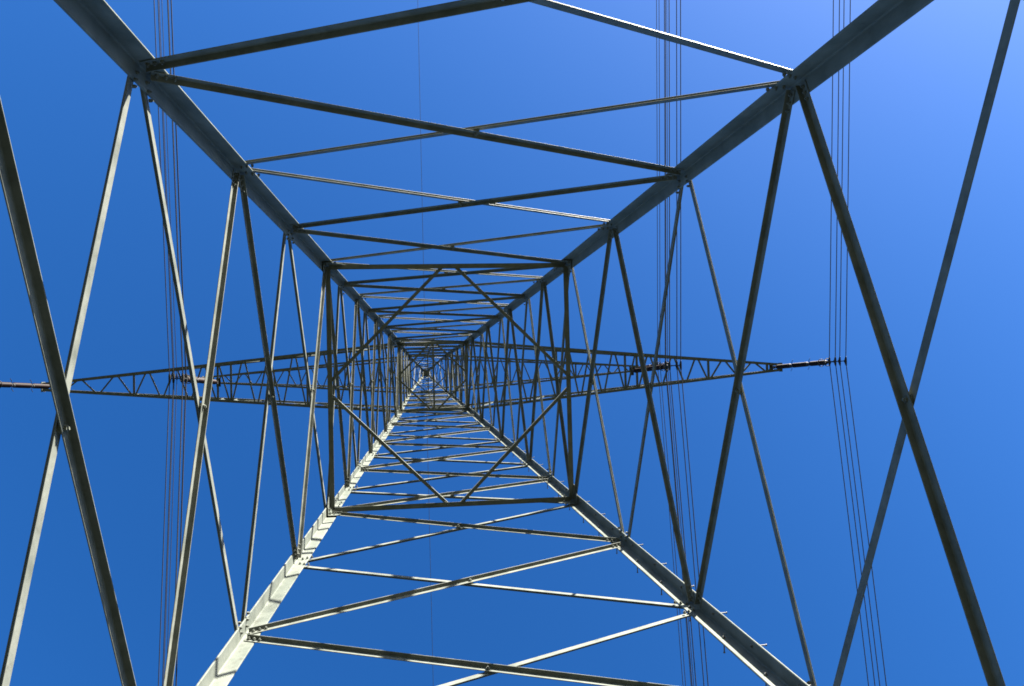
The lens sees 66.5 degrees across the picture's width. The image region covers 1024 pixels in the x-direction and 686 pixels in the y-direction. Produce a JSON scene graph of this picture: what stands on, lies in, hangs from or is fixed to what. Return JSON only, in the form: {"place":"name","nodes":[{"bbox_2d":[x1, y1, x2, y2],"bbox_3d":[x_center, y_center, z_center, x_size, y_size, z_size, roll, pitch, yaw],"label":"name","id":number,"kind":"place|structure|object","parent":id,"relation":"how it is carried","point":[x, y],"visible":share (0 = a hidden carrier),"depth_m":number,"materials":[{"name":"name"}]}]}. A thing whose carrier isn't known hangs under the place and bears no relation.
{"place":"outdoors","nodes":[
{"label":"outdoors","id":0,"kind":"place"},
{"bbox_2d":[0,0,1023,685],"label":"sky","id":1,"kind":"structure","parent":0,"point":[917,95],"materials":[{"name":"blue"}]},
{"label":"ground","id":2,"kind":"structure","parent":0,"visible":0},
{"bbox_2d":[0,0,1019,685],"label":"lattice tower","id":3,"kind":"structure","parent":2,"relation":"on","point":[110,32],"depth_m":9.89,"materials":[{"name":"metal"}]},
{"bbox_2d":[0,378,49,391],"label":"insulator string","id":4,"kind":"object","parent":3,"relation":"hanging from","point":[22,385],"visible":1,"depth_m":27.20,"materials":[{"name":"brown ceramic"}]},
{"bbox_2d":[168,373,220,386],"bbox_3d":[-11.098,1.339,27.724,0.480,5.521,0.558,-1,-92,-7],"label":"insulator string","id":5,"kind":"object","parent":3,"relation":"hanging from","point":[185,379],"visible":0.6,"depth_m":25.93,"materials":[{"name":"brown ceramic"}]},
{"bbox_2d":[154,0,169,685],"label":"overhead wire","id":6,"kind":"object","parent":5,"relation":"attached to","point":[169,383],"visible":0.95,"depth_m":24.47,"materials":[{"name":"metal"}]},
{"bbox_2d":[158,2,173,685],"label":"overhead wire","id":7,"kind":"object","parent":5,"relation":"attached to","point":[173,383],"visible":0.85,"depth_m":24.86,"materials":[{"name":"metal"}]},
{"bbox_2d":[167,0,182,593],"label":"overhead wire","id":8,"kind":"object","parent":5,"relation":"attached to","point":[180,322],"visible":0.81,"depth_m":24.60,"materials":[{"name":"metal"}]},
{"bbox_2d":[171,0,186,685],"bbox_3d":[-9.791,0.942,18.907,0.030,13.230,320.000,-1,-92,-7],"label":"overhead wire","id":9,"kind":"object","parent":5,"relation":"attached to","point":[185,351],"visible":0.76,"depth_m":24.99,"materials":[{"name":"metal"}]},
{"bbox_2d":[418,24,432,655],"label":"overhead wire","id":10,"kind":"object","parent":3,"relation":"attached to","point":[424,320],"visible":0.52,"depth_m":51.36,"materials":[{"name":"metal"}]},
{"bbox_2d":[634,361,667,368],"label":"insulator string","id":11,"kind":"object","parent":3,"relation":"hanging from","point":[651,364],"visible":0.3,"depth_m":41.81,"materials":[{"name":"brown ceramic"}]},
{"bbox_2d":[656,0,682,682],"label":"overhead wire","id":12,"kind":"object","parent":11,"relation":"attached to","point":[657,333],"visible":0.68,"depth_m":39.62,"materials":[{"name":"metal"}]},
{"bbox_2d":[659,39,685,685],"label":"overhead wire","id":13,"kind":"object","parent":11,"relation":"attached to","point":[660,370],"visible":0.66,"depth_m":38.98,"materials":[{"name":"metal"}]},
{"bbox_2d":[664,0,690,681],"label":"overhead wire","id":14,"kind":"object","parent":11,"relation":"attached to","point":[665,370],"visible":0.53,"depth_m":39.34,"materials":[{"name":"metal"}]},
{"bbox_2d":[667,103,693,685],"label":"overhead wire","id":15,"kind":"object","parent":11,"relation":"attached to","point":[667,359],"visible":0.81,"depth_m":39.23,"materials":[{"name":"metal"}]},
{"bbox_2d":[630,361,681,374],"bbox_3d":[5.327,0.981,29.799,0.480,5.521,0.558,-1,-92,-7],"label":"insulator string","id":16,"kind":"object","parent":3,"relation":"hanging from","point":[664,366],"visible":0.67,"depth_m":28.41,"materials":[{"name":"brown ceramic"}]},
{"bbox_2d":[665,0,692,685],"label":"overhead wire","id":17,"kind":"object","parent":16,"relation":"attached to","point":[665,319],"visible":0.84,"depth_m":26.93,"materials":[{"name":"metal"}]},
{"bbox_2d":[669,0,696,685],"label":"overhead wire","id":18,"kind":"object","parent":16,"relation":"attached to","point":[669,327],"visible":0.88,"depth_m":26.52,"materials":[{"name":"metal"}]},
{"bbox_2d":[676,0,703,685],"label":"overhead wire","id":19,"kind":"object","parent":16,"relation":"attached to","point":[676,341],"visible":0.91,"depth_m":26.95,"materials":[{"name":"metal"}]},
{"bbox_2d":[680,0,708,685],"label":"overhead wire","id":20,"kind":"object","parent":16,"relation":"attached to","point":[680,335],"visible":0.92,"depth_m":26.57,"materials":[{"name":"metal"}]},
{"bbox_2d":[769,357,846,369],"bbox_3d":[11.388,0.849,30.565,0.480,5.521,0.558,-1,-92,-7],"label":"insulator string","id":21,"kind":"object","parent":3,"relation":"hanging from","point":[825,362],"visible":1,"depth_m":29.85,"materials":[{"name":"brown ceramic"}]},
{"bbox_2d":[829,0,868,685],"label":"overhead wire","id":22,"kind":"object","parent":21,"relation":"attached to","point":[830,367],"visible":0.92,"depth_m":27.65,"materials":[{"name":"metal"}]},
{"bbox_2d":[835,0,874,685],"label":"overhead wire","id":23,"kind":"object","parent":21,"relation":"attached to","point":[836,368],"visible":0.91,"depth_m":27.25,"materials":[{"name":"metal"}]},
{"bbox_2d":[839,0,879,685],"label":"overhead wire","id":24,"kind":"object","parent":21,"relation":"attached to","point":[841,374],"visible":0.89,"depth_m":27.72,"materials":[{"name":"metal"}]},
{"bbox_2d":[845,0,886,685],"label":"overhead wire","id":25,"kind":"object","parent":21,"relation":"attached to","point":[847,371],"visible":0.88,"depth_m":27.30,"materials":[{"name":"metal"}]},
{"bbox_3d":[-16.075,1.801,39.588,0.480,5.521,0.558,-1,-92,-7],"label":"insulator string","id":26,"kind":"object","parent":3,"relation":"hanging from","visible":0},
{"bbox_2d":[159,1,174,681],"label":"overhead wire","id":27,"kind":"object","parent":26,"relation":"attached to","point":[174,372],"visible":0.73,"depth_m":36.10,"materials":[{"name":"metal"}]},
{"bbox_2d":[161,0,176,651],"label":"overhead wire","id":28,"kind":"object","parent":26,"relation":"attached to","point":[176,359],"visible":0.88,"depth_m":36.52,"materials":[{"name":"metal"}]},
{"bbox_2d":[168,0,182,683],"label":"overhead wire","id":29,"kind":"object","parent":26,"relation":"attached to","point":[179,282],"visible":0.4,"depth_m":36.21,"materials":[{"name":"metal"}]}
]}

